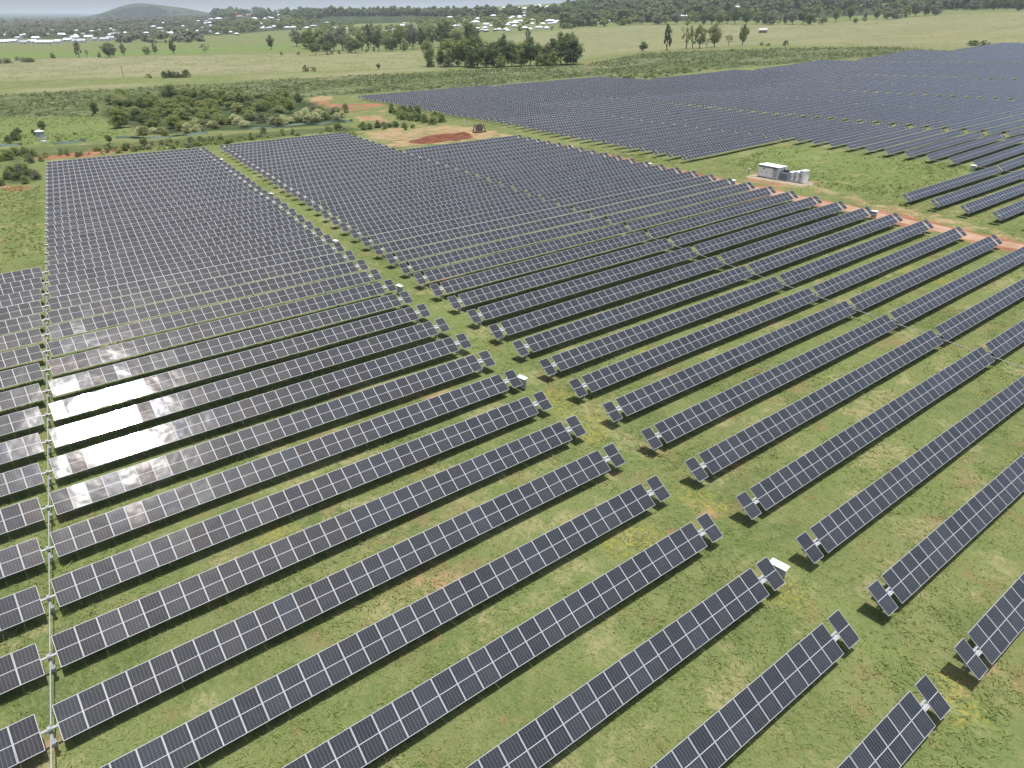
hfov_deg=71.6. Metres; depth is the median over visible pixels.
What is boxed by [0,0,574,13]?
sky
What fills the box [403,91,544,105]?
solar tracker
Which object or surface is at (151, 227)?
solar tracker
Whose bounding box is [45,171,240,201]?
solar tracker
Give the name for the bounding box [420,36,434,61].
tree
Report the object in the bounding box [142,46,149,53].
tree
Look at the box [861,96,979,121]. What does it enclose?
solar tracker
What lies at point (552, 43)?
tree
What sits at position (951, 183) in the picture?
solar tracker
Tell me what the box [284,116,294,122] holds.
shrub
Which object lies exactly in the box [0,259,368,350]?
solar tracker
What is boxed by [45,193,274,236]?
solar tracker
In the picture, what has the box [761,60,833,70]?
solar tracker
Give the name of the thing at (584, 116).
solar tracker
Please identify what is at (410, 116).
shrub
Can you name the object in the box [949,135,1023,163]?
solar tracker
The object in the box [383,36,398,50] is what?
tree
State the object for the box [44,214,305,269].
solar tracker
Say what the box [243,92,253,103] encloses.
shrub
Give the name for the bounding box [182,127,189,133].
shrub
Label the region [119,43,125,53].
tree
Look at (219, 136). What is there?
shrub
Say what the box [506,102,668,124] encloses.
solar tracker
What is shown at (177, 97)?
shrub
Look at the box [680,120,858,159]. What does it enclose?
solar tracker
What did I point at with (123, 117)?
shrub
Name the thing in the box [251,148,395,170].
solar tracker
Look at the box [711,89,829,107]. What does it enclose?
solar tracker
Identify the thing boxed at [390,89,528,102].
solar tracker
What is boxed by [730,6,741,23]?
tree
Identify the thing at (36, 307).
solar tracker
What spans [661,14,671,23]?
tree
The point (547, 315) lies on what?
solar tracker
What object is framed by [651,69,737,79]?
solar tracker
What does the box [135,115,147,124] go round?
shrub
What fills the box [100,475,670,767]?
solar tracker
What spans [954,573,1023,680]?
solar tracker
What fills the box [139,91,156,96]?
shrub
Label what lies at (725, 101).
solar tracker
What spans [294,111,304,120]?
shrub
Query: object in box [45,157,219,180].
solar tracker
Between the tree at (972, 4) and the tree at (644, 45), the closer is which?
the tree at (644, 45)
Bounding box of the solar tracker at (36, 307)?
[0,242,344,320]
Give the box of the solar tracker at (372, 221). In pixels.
[339,164,665,233]
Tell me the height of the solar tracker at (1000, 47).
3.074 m
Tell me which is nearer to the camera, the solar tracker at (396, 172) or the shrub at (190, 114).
the solar tracker at (396, 172)
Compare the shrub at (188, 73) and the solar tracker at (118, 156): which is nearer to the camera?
the solar tracker at (118, 156)
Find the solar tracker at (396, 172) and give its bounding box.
[284,145,572,195]
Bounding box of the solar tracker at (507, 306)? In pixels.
[467,201,847,325]
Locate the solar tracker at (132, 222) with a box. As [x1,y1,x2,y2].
[44,198,281,243]
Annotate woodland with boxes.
[0,15,209,42]
[209,2,564,19]
[211,11,572,36]
[558,0,1021,27]
[562,5,759,28]
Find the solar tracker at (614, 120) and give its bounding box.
[541,106,706,132]
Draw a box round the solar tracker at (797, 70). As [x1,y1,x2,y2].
[789,60,860,71]
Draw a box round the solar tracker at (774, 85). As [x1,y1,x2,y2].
[767,73,857,86]
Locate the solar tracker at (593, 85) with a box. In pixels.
[544,79,652,91]
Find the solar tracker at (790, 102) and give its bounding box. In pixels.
[743,90,862,111]
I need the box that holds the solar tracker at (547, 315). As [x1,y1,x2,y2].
[488,206,873,340]
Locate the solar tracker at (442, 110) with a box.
[434,94,582,112]
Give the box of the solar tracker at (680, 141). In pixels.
[638,116,814,151]
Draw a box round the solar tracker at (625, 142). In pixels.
[613,113,787,146]
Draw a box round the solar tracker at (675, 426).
[640,246,1023,449]
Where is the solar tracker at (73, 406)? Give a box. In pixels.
[0,303,430,435]
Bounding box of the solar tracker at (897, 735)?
[837,674,950,767]
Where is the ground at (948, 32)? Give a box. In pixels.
[0,2,1023,767]
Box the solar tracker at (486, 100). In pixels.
[421,93,563,109]
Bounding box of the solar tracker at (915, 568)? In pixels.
[867,453,1023,615]
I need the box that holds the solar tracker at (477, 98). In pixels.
[408,91,550,106]
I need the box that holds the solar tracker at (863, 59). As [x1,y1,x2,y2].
[857,49,916,60]
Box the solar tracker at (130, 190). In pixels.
[45,174,245,206]
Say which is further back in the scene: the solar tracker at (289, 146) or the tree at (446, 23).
the tree at (446, 23)
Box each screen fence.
[0,142,21,146]
[53,137,85,144]
[116,132,207,138]
[249,120,337,128]
[337,118,352,122]
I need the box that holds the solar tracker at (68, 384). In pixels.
[0,291,412,410]
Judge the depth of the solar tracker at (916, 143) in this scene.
162.89 m
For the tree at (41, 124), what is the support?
on the ground at (948, 32)
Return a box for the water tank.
[34,130,46,138]
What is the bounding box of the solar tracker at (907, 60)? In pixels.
[901,50,960,61]
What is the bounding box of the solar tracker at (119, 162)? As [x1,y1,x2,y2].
[45,152,211,173]
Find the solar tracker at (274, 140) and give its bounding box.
[219,132,345,149]
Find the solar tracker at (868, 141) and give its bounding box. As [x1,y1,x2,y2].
[846,126,926,148]
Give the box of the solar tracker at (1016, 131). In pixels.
[1006,127,1023,135]
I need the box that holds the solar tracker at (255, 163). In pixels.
[246,145,389,167]
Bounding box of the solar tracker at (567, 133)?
[559,108,728,136]
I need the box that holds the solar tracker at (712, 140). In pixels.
[651,117,828,154]
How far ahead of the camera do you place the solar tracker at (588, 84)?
343.76 m
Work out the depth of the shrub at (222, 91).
341.85 m
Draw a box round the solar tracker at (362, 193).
[304,152,609,208]
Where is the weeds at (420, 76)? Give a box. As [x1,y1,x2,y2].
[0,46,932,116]
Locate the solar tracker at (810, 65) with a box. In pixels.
[774,60,846,71]
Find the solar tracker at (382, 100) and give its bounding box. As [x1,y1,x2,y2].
[381,88,517,101]
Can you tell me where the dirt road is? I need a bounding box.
[558,146,1023,248]
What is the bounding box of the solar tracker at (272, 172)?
[261,137,531,176]
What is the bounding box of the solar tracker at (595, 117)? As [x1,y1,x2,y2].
[523,104,687,128]
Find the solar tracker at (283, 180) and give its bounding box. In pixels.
[272,141,551,184]
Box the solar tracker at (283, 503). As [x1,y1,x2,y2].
[0,391,552,630]
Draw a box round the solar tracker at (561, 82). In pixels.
[512,77,617,87]
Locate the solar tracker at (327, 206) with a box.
[312,155,622,214]
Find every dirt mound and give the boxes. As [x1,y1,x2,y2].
[409,134,472,143]
[454,132,471,135]
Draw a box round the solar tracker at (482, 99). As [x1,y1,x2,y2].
[413,92,556,108]
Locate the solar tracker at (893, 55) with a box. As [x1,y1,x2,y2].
[864,49,924,60]
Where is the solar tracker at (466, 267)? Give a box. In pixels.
[413,186,776,286]
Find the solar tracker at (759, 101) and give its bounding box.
[721,89,840,109]
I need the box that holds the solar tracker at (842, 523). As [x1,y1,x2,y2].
[795,375,1023,562]
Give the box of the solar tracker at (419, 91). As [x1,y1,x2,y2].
[358,85,488,97]
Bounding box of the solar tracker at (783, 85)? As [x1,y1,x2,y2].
[776,74,865,86]
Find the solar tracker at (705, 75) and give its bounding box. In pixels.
[663,70,751,80]
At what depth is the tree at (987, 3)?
1310.17 m
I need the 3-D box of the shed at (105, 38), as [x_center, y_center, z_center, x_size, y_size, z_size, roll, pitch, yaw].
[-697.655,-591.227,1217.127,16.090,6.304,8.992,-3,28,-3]
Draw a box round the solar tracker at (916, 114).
[877,97,994,123]
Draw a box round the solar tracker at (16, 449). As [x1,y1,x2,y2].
[0,317,449,463]
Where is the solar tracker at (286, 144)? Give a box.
[226,135,358,154]
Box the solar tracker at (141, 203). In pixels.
[45,186,261,222]
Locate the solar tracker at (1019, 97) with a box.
[1012,95,1023,99]
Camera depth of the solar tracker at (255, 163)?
169.41 m
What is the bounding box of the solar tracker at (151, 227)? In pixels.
[44,203,288,252]
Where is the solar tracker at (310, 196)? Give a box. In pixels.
[297,150,596,201]
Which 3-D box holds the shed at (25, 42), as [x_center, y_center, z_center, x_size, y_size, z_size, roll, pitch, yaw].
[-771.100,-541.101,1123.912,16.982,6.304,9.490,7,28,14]
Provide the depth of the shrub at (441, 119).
235.03 m
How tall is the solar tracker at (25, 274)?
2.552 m
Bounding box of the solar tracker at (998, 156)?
[972,144,1023,166]
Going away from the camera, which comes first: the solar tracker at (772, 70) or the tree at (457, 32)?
the solar tracker at (772, 70)
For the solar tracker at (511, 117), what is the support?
on the ground at (948, 32)
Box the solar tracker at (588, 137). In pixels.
[579,110,750,140]
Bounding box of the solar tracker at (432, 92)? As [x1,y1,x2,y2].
[369,86,502,100]
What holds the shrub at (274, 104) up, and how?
on the ground at (948, 32)
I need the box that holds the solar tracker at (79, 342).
[0,268,381,368]
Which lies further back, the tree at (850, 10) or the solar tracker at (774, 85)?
the tree at (850, 10)
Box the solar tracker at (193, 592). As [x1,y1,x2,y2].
[0,415,586,694]
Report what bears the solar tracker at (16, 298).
on the ground at (948, 32)
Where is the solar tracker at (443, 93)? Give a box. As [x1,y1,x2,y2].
[377,87,512,101]
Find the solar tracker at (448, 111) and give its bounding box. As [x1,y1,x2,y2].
[440,95,589,113]
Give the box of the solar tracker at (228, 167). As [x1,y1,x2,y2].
[45,165,231,192]
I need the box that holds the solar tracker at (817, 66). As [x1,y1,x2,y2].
[781,60,853,71]
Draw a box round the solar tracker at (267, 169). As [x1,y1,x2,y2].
[255,135,522,173]
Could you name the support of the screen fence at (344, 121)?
on the ground at (948, 32)
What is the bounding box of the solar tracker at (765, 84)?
[758,73,847,86]
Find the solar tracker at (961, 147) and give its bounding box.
[926,133,1005,159]
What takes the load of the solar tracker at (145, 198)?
on the ground at (948, 32)
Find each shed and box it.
[0,39,10,43]
[9,39,19,42]
[14,36,23,39]
[19,40,31,43]
[31,36,40,39]
[35,40,44,43]
[44,40,55,43]
[54,39,63,43]
[62,38,73,41]
[72,39,86,42]
[91,37,99,40]
[99,37,110,40]
[759,28,767,32]
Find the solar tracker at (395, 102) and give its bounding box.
[394,90,533,103]
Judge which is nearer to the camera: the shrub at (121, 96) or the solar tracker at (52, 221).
the solar tracker at (52, 221)
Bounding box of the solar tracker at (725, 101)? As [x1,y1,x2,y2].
[701,88,820,106]
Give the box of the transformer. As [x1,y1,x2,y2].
[777,168,791,181]
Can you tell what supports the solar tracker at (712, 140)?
on the ground at (948, 32)
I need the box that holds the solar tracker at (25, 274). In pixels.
[0,221,313,283]
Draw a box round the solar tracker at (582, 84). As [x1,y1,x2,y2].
[532,79,639,90]
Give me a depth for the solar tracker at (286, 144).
188.24 m
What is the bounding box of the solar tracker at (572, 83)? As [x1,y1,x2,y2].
[522,78,629,89]
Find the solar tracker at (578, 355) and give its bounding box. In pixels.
[539,219,933,376]
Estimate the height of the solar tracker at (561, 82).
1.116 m
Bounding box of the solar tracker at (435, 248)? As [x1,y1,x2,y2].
[385,178,734,265]
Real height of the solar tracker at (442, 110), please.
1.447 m
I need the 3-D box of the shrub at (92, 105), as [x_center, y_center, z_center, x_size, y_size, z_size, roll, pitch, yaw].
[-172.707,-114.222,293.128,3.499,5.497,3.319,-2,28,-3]
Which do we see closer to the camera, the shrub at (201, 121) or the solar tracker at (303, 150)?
the solar tracker at (303, 150)
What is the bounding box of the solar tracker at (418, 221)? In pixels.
[349,167,681,240]
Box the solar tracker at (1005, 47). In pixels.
[986,44,1023,51]
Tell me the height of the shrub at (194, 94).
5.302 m
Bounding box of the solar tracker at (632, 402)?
[602,234,1002,422]
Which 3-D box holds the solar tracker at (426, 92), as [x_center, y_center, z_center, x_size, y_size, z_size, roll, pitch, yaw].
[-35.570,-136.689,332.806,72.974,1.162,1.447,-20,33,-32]
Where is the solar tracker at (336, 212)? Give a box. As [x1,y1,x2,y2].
[321,158,635,220]
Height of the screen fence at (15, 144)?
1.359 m
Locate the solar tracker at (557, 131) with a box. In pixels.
[550,107,717,134]
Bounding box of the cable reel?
[472,123,485,132]
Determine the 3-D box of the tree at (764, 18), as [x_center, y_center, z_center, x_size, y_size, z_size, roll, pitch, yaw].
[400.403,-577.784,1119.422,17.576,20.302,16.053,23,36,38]
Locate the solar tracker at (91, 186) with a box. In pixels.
[45,168,235,196]
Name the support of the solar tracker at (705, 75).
on the ground at (948, 32)
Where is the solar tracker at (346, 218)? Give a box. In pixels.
[329,161,650,227]
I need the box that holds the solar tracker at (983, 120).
[946,108,1023,130]
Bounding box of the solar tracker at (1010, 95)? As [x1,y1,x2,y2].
[996,91,1023,98]
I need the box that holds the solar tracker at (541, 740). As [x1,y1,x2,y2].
[466,557,784,767]
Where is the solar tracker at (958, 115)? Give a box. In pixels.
[910,99,1023,127]
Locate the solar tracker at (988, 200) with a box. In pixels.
[960,183,1023,213]
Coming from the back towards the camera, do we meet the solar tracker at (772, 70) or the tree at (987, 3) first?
the tree at (987, 3)
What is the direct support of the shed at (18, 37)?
on the ground at (948, 32)
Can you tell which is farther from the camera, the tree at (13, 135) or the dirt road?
the tree at (13, 135)
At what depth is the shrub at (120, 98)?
309.46 m
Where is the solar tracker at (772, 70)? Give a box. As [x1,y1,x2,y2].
[768,60,840,71]
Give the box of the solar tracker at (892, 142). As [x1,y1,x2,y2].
[864,127,944,151]
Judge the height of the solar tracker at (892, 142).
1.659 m
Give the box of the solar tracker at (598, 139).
[590,111,762,142]
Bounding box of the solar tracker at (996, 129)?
[985,120,1023,133]
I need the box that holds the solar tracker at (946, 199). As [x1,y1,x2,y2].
[930,169,1023,207]
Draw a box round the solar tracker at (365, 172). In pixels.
[277,143,561,188]
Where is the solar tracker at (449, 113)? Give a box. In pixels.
[445,95,596,114]
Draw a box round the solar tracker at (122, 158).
[45,149,208,170]
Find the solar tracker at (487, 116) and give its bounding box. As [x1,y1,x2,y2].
[477,99,634,119]
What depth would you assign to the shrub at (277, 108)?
277.81 m
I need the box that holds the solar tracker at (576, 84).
[527,78,634,89]
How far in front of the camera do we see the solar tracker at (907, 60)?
420.63 m
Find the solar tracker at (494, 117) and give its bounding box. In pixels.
[484,100,642,120]
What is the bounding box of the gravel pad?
[745,175,814,185]
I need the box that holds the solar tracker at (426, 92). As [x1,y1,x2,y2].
[365,86,497,99]
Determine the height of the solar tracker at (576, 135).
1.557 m
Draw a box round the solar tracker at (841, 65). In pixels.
[796,61,868,72]
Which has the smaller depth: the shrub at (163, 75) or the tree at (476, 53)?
the shrub at (163, 75)
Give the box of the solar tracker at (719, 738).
[651,610,859,767]
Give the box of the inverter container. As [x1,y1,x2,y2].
[757,163,787,179]
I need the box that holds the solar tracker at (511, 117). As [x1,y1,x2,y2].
[491,100,650,121]
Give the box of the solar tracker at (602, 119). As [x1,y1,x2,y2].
[532,105,697,130]
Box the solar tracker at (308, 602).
[0,443,625,767]
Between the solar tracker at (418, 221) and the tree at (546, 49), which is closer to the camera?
the solar tracker at (418, 221)
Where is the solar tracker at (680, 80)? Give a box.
[676,70,763,81]
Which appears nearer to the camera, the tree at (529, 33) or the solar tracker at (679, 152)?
the solar tracker at (679, 152)
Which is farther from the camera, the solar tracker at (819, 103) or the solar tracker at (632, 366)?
the solar tracker at (819, 103)
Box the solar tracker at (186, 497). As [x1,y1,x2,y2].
[0,369,522,578]
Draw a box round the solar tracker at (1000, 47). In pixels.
[978,43,1023,50]
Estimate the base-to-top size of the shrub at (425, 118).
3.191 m
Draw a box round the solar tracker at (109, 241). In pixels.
[44,208,296,260]
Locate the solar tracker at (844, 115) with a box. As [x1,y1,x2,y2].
[832,95,951,118]
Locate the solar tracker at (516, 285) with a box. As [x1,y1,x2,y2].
[447,195,821,311]
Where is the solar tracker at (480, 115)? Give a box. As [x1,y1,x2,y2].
[470,98,626,118]
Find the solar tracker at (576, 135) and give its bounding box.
[569,109,739,138]
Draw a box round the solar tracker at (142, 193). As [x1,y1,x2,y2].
[45,178,250,211]
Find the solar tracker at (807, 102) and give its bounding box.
[755,91,874,111]
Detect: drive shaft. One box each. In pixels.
[45,226,52,767]
[466,173,1023,367]
[697,128,1011,171]
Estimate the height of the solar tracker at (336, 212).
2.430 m
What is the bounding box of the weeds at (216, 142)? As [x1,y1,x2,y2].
[0,115,968,259]
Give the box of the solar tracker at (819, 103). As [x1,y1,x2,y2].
[766,92,886,112]
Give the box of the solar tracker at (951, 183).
[902,156,1023,201]
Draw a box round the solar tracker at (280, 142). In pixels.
[223,134,352,151]
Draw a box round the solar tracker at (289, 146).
[230,137,362,156]
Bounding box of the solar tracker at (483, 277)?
[429,190,798,298]
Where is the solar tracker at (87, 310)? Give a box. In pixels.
[0,250,356,334]
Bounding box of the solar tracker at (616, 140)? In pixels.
[601,112,774,144]
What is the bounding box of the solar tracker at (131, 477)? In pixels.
[0,350,495,534]
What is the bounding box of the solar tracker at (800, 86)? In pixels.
[794,74,884,87]
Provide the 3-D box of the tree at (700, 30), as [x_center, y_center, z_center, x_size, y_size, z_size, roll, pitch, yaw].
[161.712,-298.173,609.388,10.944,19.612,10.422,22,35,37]
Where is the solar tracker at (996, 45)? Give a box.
[963,42,1011,50]
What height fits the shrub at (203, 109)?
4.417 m
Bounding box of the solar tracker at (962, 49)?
[956,42,1004,50]
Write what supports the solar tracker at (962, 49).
on the ground at (948, 32)
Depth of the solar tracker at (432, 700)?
35.28 m
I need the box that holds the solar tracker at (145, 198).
[45,182,256,216]
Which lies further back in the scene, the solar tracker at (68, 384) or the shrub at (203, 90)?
the shrub at (203, 90)
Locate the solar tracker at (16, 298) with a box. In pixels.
[0,234,333,307]
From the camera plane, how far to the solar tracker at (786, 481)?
53.93 m
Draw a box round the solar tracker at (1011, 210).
[992,200,1023,220]
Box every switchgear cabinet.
[788,171,793,181]
[792,170,799,182]
[798,169,809,183]
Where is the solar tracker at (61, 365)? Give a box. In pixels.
[0,279,396,388]
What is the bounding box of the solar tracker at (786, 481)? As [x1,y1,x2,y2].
[735,320,1023,519]
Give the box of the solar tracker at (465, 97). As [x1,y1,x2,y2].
[399,90,538,104]
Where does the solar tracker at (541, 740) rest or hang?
on the ground at (948, 32)
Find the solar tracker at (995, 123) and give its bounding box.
[965,114,1023,131]
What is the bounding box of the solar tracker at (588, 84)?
[538,79,646,90]
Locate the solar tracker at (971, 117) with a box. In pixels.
[928,103,1023,128]
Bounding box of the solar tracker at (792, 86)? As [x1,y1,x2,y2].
[785,74,874,87]
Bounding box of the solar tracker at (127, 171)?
[45,159,223,184]
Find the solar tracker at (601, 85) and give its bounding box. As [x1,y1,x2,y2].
[549,80,659,92]
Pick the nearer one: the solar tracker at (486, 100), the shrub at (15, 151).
the shrub at (15, 151)
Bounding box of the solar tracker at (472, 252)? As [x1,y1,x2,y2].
[398,182,754,275]
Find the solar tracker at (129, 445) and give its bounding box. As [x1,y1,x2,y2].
[0,333,471,496]
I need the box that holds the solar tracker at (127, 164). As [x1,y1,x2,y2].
[45,154,215,177]
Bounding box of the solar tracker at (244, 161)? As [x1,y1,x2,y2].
[242,143,383,164]
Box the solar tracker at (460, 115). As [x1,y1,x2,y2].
[458,97,610,116]
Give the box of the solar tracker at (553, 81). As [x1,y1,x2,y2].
[503,77,606,86]
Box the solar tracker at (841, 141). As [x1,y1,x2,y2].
[828,124,908,146]
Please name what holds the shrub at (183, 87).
on the ground at (948, 32)
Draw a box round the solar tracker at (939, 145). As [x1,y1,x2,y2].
[905,131,984,156]
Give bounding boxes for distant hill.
[96,6,210,17]
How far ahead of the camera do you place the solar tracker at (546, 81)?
374.46 m
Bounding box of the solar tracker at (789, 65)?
[754,59,826,70]
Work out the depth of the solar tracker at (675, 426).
64.73 m
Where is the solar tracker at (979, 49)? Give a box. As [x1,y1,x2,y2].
[971,42,1019,50]
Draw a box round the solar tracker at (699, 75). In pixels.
[657,70,744,80]
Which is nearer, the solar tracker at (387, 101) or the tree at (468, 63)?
the solar tracker at (387, 101)
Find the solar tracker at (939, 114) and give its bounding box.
[893,98,1010,125]
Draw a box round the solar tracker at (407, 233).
[360,170,698,249]
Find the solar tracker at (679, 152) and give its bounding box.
[665,118,843,157]
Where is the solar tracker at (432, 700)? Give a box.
[282,513,722,767]
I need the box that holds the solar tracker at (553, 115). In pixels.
[499,101,659,123]
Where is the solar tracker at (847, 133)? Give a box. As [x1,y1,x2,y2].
[810,123,891,143]
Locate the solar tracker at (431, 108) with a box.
[423,93,568,110]
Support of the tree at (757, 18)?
on the ground at (948, 32)
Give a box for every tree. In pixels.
[3,135,11,143]
[9,130,21,140]
[13,128,22,133]
[36,120,46,129]
[73,40,81,57]
[98,42,117,56]
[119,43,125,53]
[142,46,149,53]
[151,43,157,53]
[159,83,178,97]
[168,40,175,53]
[199,44,209,52]
[265,35,273,49]
[289,29,300,45]
[298,33,308,48]
[300,26,316,46]
[306,43,321,54]
[314,28,327,50]
[321,41,333,50]
[323,27,341,50]
[334,24,348,50]
[343,34,354,51]
[346,39,362,52]
[354,29,366,50]
[363,24,371,49]
[370,27,380,46]
[373,30,382,50]
[381,34,389,49]
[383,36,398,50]
[389,22,406,48]
[399,38,408,50]
[403,22,419,48]
[414,27,426,45]
[416,24,426,38]
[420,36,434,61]
[425,26,435,42]
[426,57,435,66]
[433,23,448,42]
[433,52,444,66]
[436,38,459,64]
[442,20,453,40]
[442,56,453,67]
[448,27,464,44]
[451,45,461,66]
[452,35,468,66]
[463,21,476,41]
[463,33,488,67]
[464,53,475,67]
[469,26,479,42]
[480,47,494,66]
[485,41,502,66]
[494,53,506,67]
[495,33,509,58]
[503,39,522,66]
[512,41,527,65]
[522,36,539,65]
[524,28,532,43]
[532,41,542,62]
[534,52,547,65]
[541,43,553,64]
[546,38,561,58]
[546,51,560,65]
[551,32,584,64]
[557,31,564,63]
[567,42,582,64]
[638,16,644,22]
[639,41,647,49]
[652,13,662,23]
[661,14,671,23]
[664,23,672,50]
[672,11,682,23]
[681,20,693,48]
[684,12,691,21]
[689,29,696,48]
[692,12,698,22]
[694,24,707,47]
[698,10,709,23]
[707,22,723,46]
[709,11,716,23]
[714,9,727,23]
[724,11,732,20]
[725,34,732,45]
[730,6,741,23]
[739,24,750,44]
[741,9,754,23]
[753,12,761,23]
[761,11,770,23]
[766,9,780,23]
[783,12,787,23]
[787,9,800,24]
[798,8,808,23]
[804,12,817,24]
[812,5,822,16]
[817,15,827,23]
[833,8,841,19]
[846,4,855,18]
[873,7,882,18]
[881,6,893,18]
[891,7,903,18]
[901,5,911,16]
[910,0,926,16]
[923,2,933,15]
[931,1,943,14]
[953,0,961,9]
[968,0,982,9]
[982,0,990,9]
[991,0,1000,10]
[1003,0,1013,9]
[1014,0,1023,10]
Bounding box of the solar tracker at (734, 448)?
[684,278,1023,481]
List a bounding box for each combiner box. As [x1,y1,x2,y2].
[396,284,402,293]
[518,375,526,390]
[770,558,789,585]
[870,210,877,218]
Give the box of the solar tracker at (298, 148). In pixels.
[234,139,369,159]
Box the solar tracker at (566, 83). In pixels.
[517,78,621,88]
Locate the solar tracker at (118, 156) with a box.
[45,147,205,167]
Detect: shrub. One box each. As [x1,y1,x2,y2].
[0,176,5,185]
[1,149,13,160]
[2,168,14,178]
[2,171,10,179]
[5,165,14,172]
[10,147,19,155]
[10,173,18,179]
[13,171,25,179]
[14,163,24,173]
[19,146,25,156]
[19,163,28,170]
[19,176,29,184]
[26,153,34,162]
[28,148,37,156]
[30,169,41,179]
[89,100,98,112]
[101,146,110,152]
[103,93,114,103]
[103,135,111,141]
[104,105,116,112]
[106,106,129,127]
[110,94,127,104]
[112,88,127,96]
[112,99,122,106]
[114,96,124,104]
[120,108,134,119]
[122,98,135,107]
[128,108,144,118]
[132,145,142,150]
[133,96,152,110]
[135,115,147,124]
[137,125,149,135]
[138,137,147,146]
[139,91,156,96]
[140,107,160,117]
[142,97,154,108]
[145,93,160,100]
[145,117,161,124]
[145,119,159,126]
[148,127,158,133]
[149,113,158,119]
[154,100,166,110]
[154,107,166,116]
[160,128,169,135]
[161,70,167,77]
[161,107,174,116]
[163,115,182,127]
[164,98,175,103]
[165,137,174,144]
[166,70,172,77]
[167,102,175,108]
[169,94,183,100]
[171,103,182,110]
[173,107,186,114]
[174,122,184,129]
[176,102,191,107]
[176,110,189,122]
[176,110,192,120]
[178,85,190,94]
[179,89,192,97]
[180,69,190,77]
[181,96,194,106]
[181,122,190,131]
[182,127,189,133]
[188,87,197,97]
[188,107,198,114]
[190,125,200,132]
[193,113,204,119]
[195,100,205,107]
[196,87,211,97]
[196,118,205,124]
[198,102,209,107]
[198,108,211,113]
[201,112,211,120]
[206,91,221,97]
[207,100,217,108]
[209,92,222,105]
[209,108,220,118]
[209,121,219,127]
[212,115,223,124]
[216,133,225,140]
[217,89,225,98]
[217,114,226,124]
[221,94,231,104]
[222,101,237,107]
[224,118,231,123]
[227,91,236,102]
[228,102,244,113]
[229,113,236,122]
[232,116,243,125]
[233,86,243,93]
[233,92,243,102]
[239,120,249,126]
[241,101,255,112]
[242,106,257,116]
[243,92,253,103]
[244,109,256,120]
[248,132,254,139]
[251,99,267,104]
[253,93,269,99]
[253,103,269,111]
[255,112,267,122]
[259,127,266,133]
[263,93,280,100]
[268,96,276,104]
[268,116,276,124]
[270,100,281,107]
[271,105,285,112]
[274,117,282,124]
[276,114,288,124]
[278,96,289,105]
[282,91,290,101]
[284,99,293,113]
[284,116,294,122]
[293,93,302,101]
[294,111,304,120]
[302,113,313,122]
[309,112,320,120]
[312,109,324,115]
[320,111,330,119]
[333,112,340,118]
[334,123,341,130]
[339,110,345,117]
[341,102,348,112]
[366,123,373,129]
[388,102,393,112]
[398,110,406,119]
[406,105,414,112]
[407,113,413,120]
[413,114,421,121]
[419,114,428,122]
[428,118,437,124]
[429,110,439,116]
[437,112,446,122]
[966,40,978,45]
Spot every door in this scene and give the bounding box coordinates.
[758,167,762,174]
[763,168,767,175]
[768,168,772,176]
[772,169,777,177]
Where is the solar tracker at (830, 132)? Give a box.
[794,121,874,141]
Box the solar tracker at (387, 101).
[385,88,522,102]
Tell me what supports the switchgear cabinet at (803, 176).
on the gravel pad
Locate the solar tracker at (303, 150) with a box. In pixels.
[237,141,376,161]
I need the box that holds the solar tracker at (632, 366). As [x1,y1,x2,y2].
[568,226,966,398]
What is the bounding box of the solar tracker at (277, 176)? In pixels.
[266,139,541,180]
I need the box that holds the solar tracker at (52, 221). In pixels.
[44,190,267,228]
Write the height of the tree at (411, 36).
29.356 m
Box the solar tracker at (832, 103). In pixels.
[778,92,898,114]
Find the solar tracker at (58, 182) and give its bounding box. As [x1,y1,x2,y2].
[45,162,227,188]
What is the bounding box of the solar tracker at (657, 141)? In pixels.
[626,114,800,149]
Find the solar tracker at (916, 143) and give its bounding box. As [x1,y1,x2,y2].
[884,129,964,153]
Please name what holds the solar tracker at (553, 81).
on the ground at (948, 32)
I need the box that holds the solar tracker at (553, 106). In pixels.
[464,98,618,117]
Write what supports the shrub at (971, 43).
on the ground at (948, 32)
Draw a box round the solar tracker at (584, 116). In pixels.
[515,103,677,126]
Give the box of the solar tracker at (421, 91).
[361,86,490,98]
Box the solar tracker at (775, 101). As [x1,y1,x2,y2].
[732,90,852,110]
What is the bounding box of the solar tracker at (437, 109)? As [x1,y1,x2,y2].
[428,94,575,111]
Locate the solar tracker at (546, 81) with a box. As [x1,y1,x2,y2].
[497,76,601,86]
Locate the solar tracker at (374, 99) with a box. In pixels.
[373,87,507,100]
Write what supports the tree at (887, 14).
on the ground at (948, 32)
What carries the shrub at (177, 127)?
on the ground at (948, 32)
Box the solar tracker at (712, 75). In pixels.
[670,70,757,80]
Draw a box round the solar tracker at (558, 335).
[512,212,902,357]
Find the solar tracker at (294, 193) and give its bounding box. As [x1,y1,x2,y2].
[290,147,584,196]
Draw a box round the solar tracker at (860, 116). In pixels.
[846,96,964,120]
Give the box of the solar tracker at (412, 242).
[372,174,716,257]
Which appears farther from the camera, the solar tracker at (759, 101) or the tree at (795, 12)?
the tree at (795, 12)
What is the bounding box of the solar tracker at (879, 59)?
[871,50,931,60]
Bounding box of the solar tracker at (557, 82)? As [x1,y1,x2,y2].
[507,77,612,87]
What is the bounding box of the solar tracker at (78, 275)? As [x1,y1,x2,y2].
[0,227,323,294]
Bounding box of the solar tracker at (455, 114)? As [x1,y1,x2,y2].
[451,96,603,115]
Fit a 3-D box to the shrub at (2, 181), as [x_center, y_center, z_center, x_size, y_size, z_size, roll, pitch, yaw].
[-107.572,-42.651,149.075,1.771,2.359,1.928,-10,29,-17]

